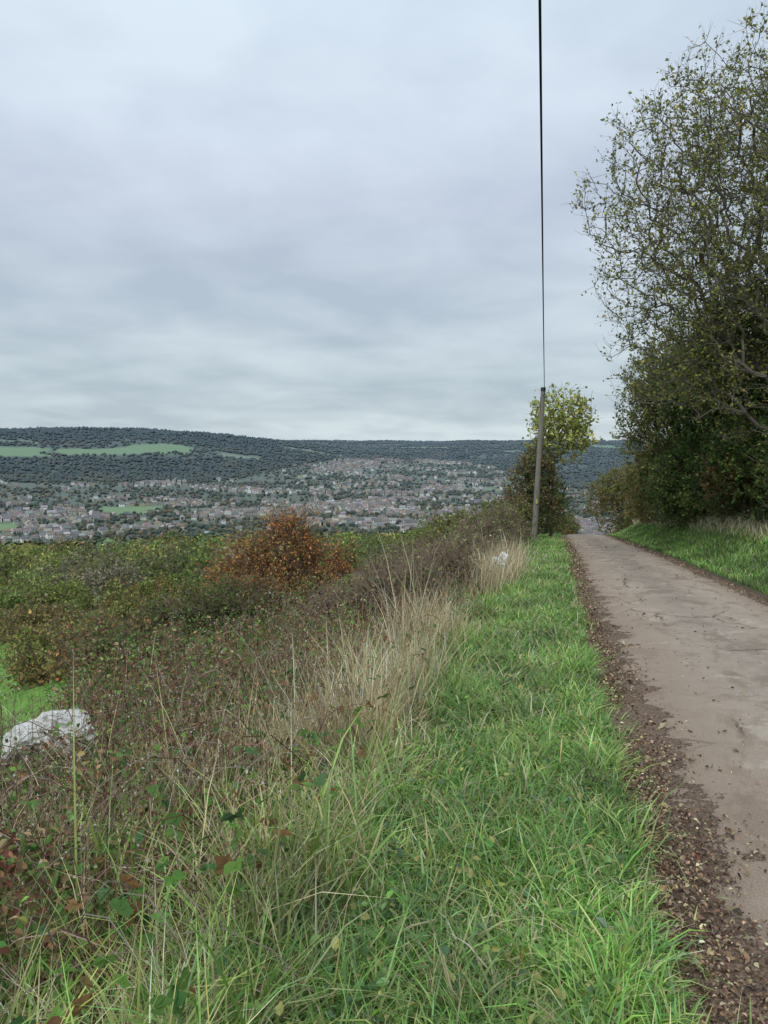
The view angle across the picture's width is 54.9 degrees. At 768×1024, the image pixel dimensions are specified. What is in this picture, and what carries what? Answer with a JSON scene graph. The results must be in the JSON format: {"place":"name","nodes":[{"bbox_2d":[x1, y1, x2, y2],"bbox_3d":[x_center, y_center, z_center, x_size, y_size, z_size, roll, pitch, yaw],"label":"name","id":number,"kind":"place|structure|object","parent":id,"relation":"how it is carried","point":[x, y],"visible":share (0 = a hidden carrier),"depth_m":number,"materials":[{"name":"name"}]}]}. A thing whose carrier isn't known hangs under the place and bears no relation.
{"place":"outdoors","nodes":[
{"label":"outdoors","id":0,"kind":"place"},
{"bbox_2d":[0,523,540,1023],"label":"dry grass","id":1,"kind":"structure","parent":0,"point":[508,571],"depth_m":4.53,"materials":[{"name":"beige plant"}]},
{"bbox_2d":[492,557,503,573],"bbox_3d":[2.269,1.107,14.734,0.262,0.425,0.329,0,5,0],"label":"limestone rock","id":2,"kind":"object","parent":1,"relation":"on","point":[498,563],"visible":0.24,"depth_m":14.62,"materials":[{"name":"grey stone"}]},
{"bbox_2d":[498,551,508,563],"bbox_3d":[2.398,0.971,15.051,0.259,0.352,0.205,4,6,36],"label":"limestone rock","id":3,"kind":"object","parent":1,"relation":"on","point":[504,556],"visible":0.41,"depth_m":14.98,"materials":[{"name":"grey stone"}]},
{"bbox_2d":[0,430,767,1023],"bbox_3d":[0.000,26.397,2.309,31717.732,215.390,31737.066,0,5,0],"label":"ground","id":4,"kind":"structure","parent":0,"point":[118,450],"depth_m":1799.10,"materials":[{"name":"green plant"}]},
{"bbox_2d":[0,604,31,642],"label":"scrub bush","id":5,"kind":"object","parent":4,"relation":"on","point":[2,617],"visible":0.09,"depth_m":29.56,"materials":[{"name":"green plant"}]},
{"bbox_2d":[0,598,89,647],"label":"scrub bush","id":6,"kind":"object","parent":4,"relation":"on","point":[35,616],"visible":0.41,"depth_m":27.29,"materials":[{"name":"green plant"}]},
{"bbox_2d":[0,610,100,692],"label":"scrub bush","id":7,"kind":"object","parent":4,"relation":"on","point":[26,649],"visible":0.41,"depth_m":15.58,"materials":[{"name":"green plant"}]},
{"bbox_2d":[0,574,100,615],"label":"scrub bush","id":8,"kind":"object","parent":4,"relation":"on","point":[71,588],"visible":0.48,"depth_m":38.43,"materials":[{"name":"green plant"}]},
{"bbox_2d":[40,597,126,635],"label":"scrub bush","id":9,"kind":"object","parent":4,"relation":"on","point":[70,614],"visible":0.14,"depth_m":21.42,"materials":[{"name":"green plant"}]},
{"bbox_2d":[36,601,187,683],"bbox_3d":[-5.227,2.632,14.413,2.975,1.782,2.820,-3,6,-28],"label":"scrub bush","id":10,"kind":"object","parent":4,"relation":"on","point":[136,624],"visible":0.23,"depth_m":14.29,"materials":[{"name":"green plant"}]},
{"bbox_2d":[49,615,209,689],"bbox_3d":[-4.196,2.490,12.493,2.707,1.483,2.474,0,5,0],"label":"scrub bush","id":11,"kind":"object","parent":4,"relation":"on","point":[94,649],"visible":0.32,"depth_m":12.33,"materials":[{"name":"green plant"}]},
{"bbox_2d":[94,571,185,612],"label":"scrub bush","id":12,"kind":"object","parent":4,"relation":"on","point":[142,587],"visible":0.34,"depth_m":27.23,"materials":[{"name":"green plant"}]},
{"bbox_2d":[89,589,210,635],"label":"scrub bush","id":13,"kind":"object","parent":4,"relation":"on","point":[127,603],"visible":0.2,"depth_m":19.24,"materials":[{"name":"green plant"}]},
{"bbox_2d":[0,573,355,735],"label":"field grass","id":14,"kind":"structure","parent":4,"relation":"on","point":[10,694],"depth_m":13.17,"materials":[{"name":"green plant"}]},
{"bbox_2d":[130,565,309,645],"bbox_3d":[-3.221,1.984,14.776,3.742,1.667,2.175,0,5,0],"label":"hawthorn bush","id":15,"kind":"object","parent":4,"relation":"on","point":[218,603],"visible":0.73,"depth_m":14.54,"materials":[{"name":"green plant"}]},
{"bbox_2d":[193,554,281,615],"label":"scrub bush","id":16,"kind":"object","parent":4,"relation":"on","point":[225,577],"visible":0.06,"depth_m":21.82,"materials":[{"name":"green plant"}]},
{"bbox_2d":[0,557,502,1023],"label":"bramble thicket","id":17,"kind":"object","parent":4,"relation":"on","point":[224,864],"visible":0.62,"depth_m":4.21,"materials":[{"name":"green plant"}]},
{"bbox_2d":[1,720,39,761],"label":"limestone rock","id":18,"kind":"object","parent":17,"relation":"on","point":[16,730],"visible":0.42,"depth_m":5.82,"materials":[{"name":"white stone"}]},
{"bbox_2d":[26,708,94,752],"bbox_3d":[-2.591,1.770,6.024,0.569,0.323,0.418,0,5,0],"label":"limestone rock","id":19,"kind":"object","parent":17,"relation":"on","point":[44,720],"visible":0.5,"depth_m":5.90,"materials":[{"name":"grey stone"}]},
{"bbox_2d":[0,530,526,614],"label":"hillside trees","id":20,"kind":"object","parent":4,"relation":"on","point":[96,567],"visible":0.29,"depth_m":62.36,"materials":[{"name":"green plant"}]},
{"bbox_2d":[0,535,544,1023],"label":"rough grass","id":21,"kind":"structure","parent":4,"relation":"on","point":[198,967],"depth_m":2.83,"materials":[{"name":"plant"}]},
{"bbox_2d":[187,495,364,620],"bbox_3d":[-2.291,1.251,16.388,3.760,3.246,2.814,-3,6,-31],"label":"hawthorn bush","id":22,"kind":"object","parent":4,"relation":"on","point":[253,553],"visible":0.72,"depth_m":16.28,"materials":[{"name":"brown plant"}]},
{"bbox_2d":[0,531,608,559],"bbox_3d":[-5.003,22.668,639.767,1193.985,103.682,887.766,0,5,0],"label":"valley woodland","id":23,"kind":"object","parent":4,"relation":"on","point":[78,541],"visible":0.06,"depth_m":354.56,"materials":[{"name":"green plant"}]},
{"bbox_2d":[0,426,660,487],"bbox_3d":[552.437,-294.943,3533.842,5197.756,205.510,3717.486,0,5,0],"label":"hilltop woodland","id":24,"kind":"object","parent":4,"relation":"on","point":[600,466],"visible":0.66,"depth_m":2719.52,"materials":[{"name":"green plant"}]},
{"bbox_2d":[291,567,393,636],"bbox_3d":[-0.423,1.629,11.753,2.065,1.556,2.180,0,5,0],"label":"blackthorn bush","id":25,"kind":"object","parent":4,"relation":"on","point":[329,592],"visible":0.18,"depth_m":11.59,"materials":[{"name":"brown plant"}]},
{"bbox_2d":[0,458,740,542],"bbox_3d":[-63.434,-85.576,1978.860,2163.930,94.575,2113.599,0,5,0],"label":"town houses","id":26,"kind":"structure","parent":4,"relation":"on","point":[374,504],"depth_m":1518.94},
{"bbox_2d":[0,456,748,543],"bbox_3d":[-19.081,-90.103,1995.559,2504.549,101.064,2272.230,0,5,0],"label":"town trees","id":27,"kind":"object","parent":4,"relation":"on","point":[211,527],"visible":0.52,"depth_m":1670.84,"materials":[{"name":"green plant"}]},
{"bbox_2d":[344,539,436,588],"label":"blackthorn bush","id":28,"kind":"object","parent":4,"relation":"on","point":[377,564],"visible":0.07,"depth_m":14.62,"materials":[{"name":"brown plant"}]},
{"bbox_2d":[334,537,479,629],"bbox_3d":[0.352,1.328,11.331,2.269,1.869,2.191,-3,6,-32],"label":"blackthorn bush","id":29,"kind":"object","parent":4,"relation":"on","point":[396,585],"visible":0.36,"depth_m":11.15,"materials":[{"name":"brown plant"}]},
{"bbox_2d":[368,523,447,566],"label":"blackthorn bush","id":30,"kind":"object","parent":4,"relation":"on","point":[414,548],"visible":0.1,"depth_m":18.60,"materials":[{"name":"brown plant"}]},
{"bbox_2d":[400,520,459,550],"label":"scrub bush","id":31,"kind":"object","parent":4,"relation":"on","point":[437,529],"visible":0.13,"depth_m":30.16,"materials":[{"name":"green plant"}]},
{"bbox_2d":[94,533,766,1023],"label":"verge grass","id":32,"kind":"structure","parent":4,"relation":"on","point":[568,831],"depth_m":3.05,"materials":[{"name":"green plant"}]},
{"bbox_2d":[392,526,495,595],"bbox_3d":[1.129,1.188,13.787,2.290,1.809,2.230,0,5,0],"label":"blackthorn bush","id":33,"kind":"object","parent":4,"relation":"on","point":[456,558],"visible":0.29,"depth_m":13.53,"materials":[{"name":"brown plant"}]},
{"bbox_2d":[413,503,474,538],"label":"scrub bush","id":34,"kind":"object","parent":4,"relation":"on","point":[441,520],"visible":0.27,"depth_m":36.05,"materials":[{"name":"green plant"}]},
{"bbox_2d":[419,525,504,571],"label":"blackthorn bush","id":35,"kind":"object","parent":4,"relation":"on","point":[472,539],"visible":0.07,"depth_m":16.80,"materials":[{"name":"brown plant"}]},
{"bbox_2d":[438,511,523,552],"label":"blackthorn bush","id":36,"kind":"object","parent":4,"relation":"on","point":[489,528],"visible":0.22,"depth_m":20.45,"materials":[{"name":"brown plant"}]},
{"bbox_2d":[451,499,528,550],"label":"blackthorn bush","id":37,"kind":"object","parent":4,"relation":"on","point":[501,510],"visible":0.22,"depth_m":24.97,"materials":[{"name":"brown plant"}]},
{"bbox_2d":[470,492,535,539],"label":"scrub bush","id":38,"kind":"object","parent":4,"relation":"on","point":[522,510],"visible":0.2,"depth_m":33.07,"materials":[{"name":"green plant"}]},
{"bbox_2d":[484,500,535,545],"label":"blackthorn bush","id":39,"kind":"object","parent":4,"relation":"on","point":[523,532],"visible":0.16,"depth_m":29.86,"materials":[{"name":"brown plant"}]},
{"bbox_2d":[498,437,569,535],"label":"elder bush","id":40,"kind":"object","parent":4,"relation":"on","point":[526,471],"visible":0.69,"depth_m":40.64,"materials":[{"name":"green plant"}]},
{"bbox_2d":[531,387,545,539],"bbox_3d":[7.526,-2.014,35.924,0.658,7.999,0.468,4,6,35],"label":"utility pole","id":41,"kind":"object","parent":4,"relation":"on","point":[538,468],"visible":0.88,"depth_m":35.85,"materials":[{"name":"grey wood"}]},
{"bbox_2d":[538,0,544,393],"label":"overhead cable","id":42,"kind":"object","parent":41,"relation":"attached to","point":[540,58],"visible":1,"depth_m":9.29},
{"bbox_2d":[528,479,573,534],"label":"holly bush","id":43,"kind":"object","parent":4,"relation":"on","point":[563,514],"visible":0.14,"depth_m":52.84,"materials":[{"name":"green plant"}]},
{"bbox_2d":[518,382,603,535],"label":"field maple tree","id":44,"kind":"object","parent":4,"relation":"on","point":[574,428],"visible":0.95,"depth_m":41.33,"materials":[{"name":"green plant"}]},
{"bbox_2d":[540,509,582,534],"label":"hedge bush","id":45,"kind":"object","parent":4,"relation":"on","point":[570,526],"visible":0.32,"depth_m":68.78,"materials":[{"name":"green plant"}]},
{"bbox_2d":[583,460,646,533],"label":"hedge bush","id":46,"kind":"object","parent":4,"relation":"on","point":[617,501],"visible":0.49,"depth_m":54.63,"materials":[{"name":"green plant"}]},
{"bbox_2d":[613,513,638,532],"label":"hedge bush","id":47,"kind":"object","parent":4,"relation":"on","point":[618,527],"visible":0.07,"depth_m":72.19,"materials":[{"name":"green plant"}]},
{"bbox_2d":[619,445,673,527],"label":"hedge bush","id":48,"kind":"object","parent":4,"relation":"on","point":[635,503],"visible":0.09,"depth_m":40.68,"materials":[{"name":"green plant"}]},
{"bbox_2d":[618,441,676,523],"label":"hedge bush","id":49,"kind":"object","parent":4,"relation":"on","point":[631,493],"visible":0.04,"depth_m":45.17,"materials":[{"name":"green plant"}]},
{"bbox_2d":[627,432,702,523],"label":"hedge bush","id":50,"kind":"object","parent":4,"relation":"on","point":[641,481],"visible":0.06,"depth_m":36.20,"materials":[{"name":"green plant"}]},
{"bbox_2d":[562,538,767,1023],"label":"leaf litter","id":51,"kind":"object","parent":4,"relation":"on","point":[699,918],"visible":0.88,"depth_m":3.30,"materials":[{"name":"brown plant"}]},
{"bbox_2d":[569,2,767,449],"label":"ash tree","id":52,"kind":"object","parent":4,"relation":"on","point":[708,230],"visible":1,"depth_m":19.96,"materials":[{"name":"green plant"}]},
{"bbox_2d":[608,295,750,515],"bbox_3d":[13.803,-4.467,32.703,7.955,10.127,5.073,0,5,0],"label":"hedgerow tree","id":53,"kind":"object","parent":4,"relation":"on","point":[654,436],"visible":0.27,"depth_m":32.44,"materials":[{"name":"green plant"}]},
{"bbox_2d":[640,434,723,533],"bbox_3d":[12.941,-1.151,31.178,4.053,4.525,3.478,0,5,0],"label":"hedge bush","id":54,"kind":"object","parent":4,"relation":"on","point":[664,494],"visible":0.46,"depth_m":30.81,"materials":[{"name":"green plant"}]},
{"bbox_2d":[608,510,767,594],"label":"bank grass","id":55,"kind":"structure","parent":4,"relation":"on","point":[708,529],"depth_m":22.59,"materials":[{"name":"green plant"}]},
{"bbox_2d":[644,309,767,521],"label":"ivy covered tree","id":56,"kind":"object","parent":4,"relation":"on","point":[693,437],"visible":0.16,"depth_m":28.27,"materials":[{"name":"green plant"}]},
{"bbox_2d":[683,239,767,526],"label":"ivy covered tree","id":57,"kind":"object","parent":4,"relation":"on","point":[755,398],"visible":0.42,"depth_m":22.02,"materials":[{"name":"green plant"}]},
{"bbox_2d":[686,421,767,526],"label":"hedge bush","id":58,"kind":"object","parent":4,"relation":"on","point":[720,494],"visible":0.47,"depth_m":25.65,"materials":[{"name":"green plant"}]},
{"bbox_2d":[745,419,767,514],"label":"hedge bush","id":59,"kind":"object","parent":4,"relation":"on","point":[765,471],"visible":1,"depth_m":19.82,"materials":[{"name":"green plant"}]},
{"bbox_2d":[0,0,767,440],"label":"sky","id":60,"kind":"structure","parent":0,"point":[274,219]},
{"bbox_2d":[561,534,767,1023],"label":"road","id":61,"kind":"structure","parent":0,"point":[741,796],"depth_m":5.71,"materials":[{"name":"grey asphalt"}]}
]}

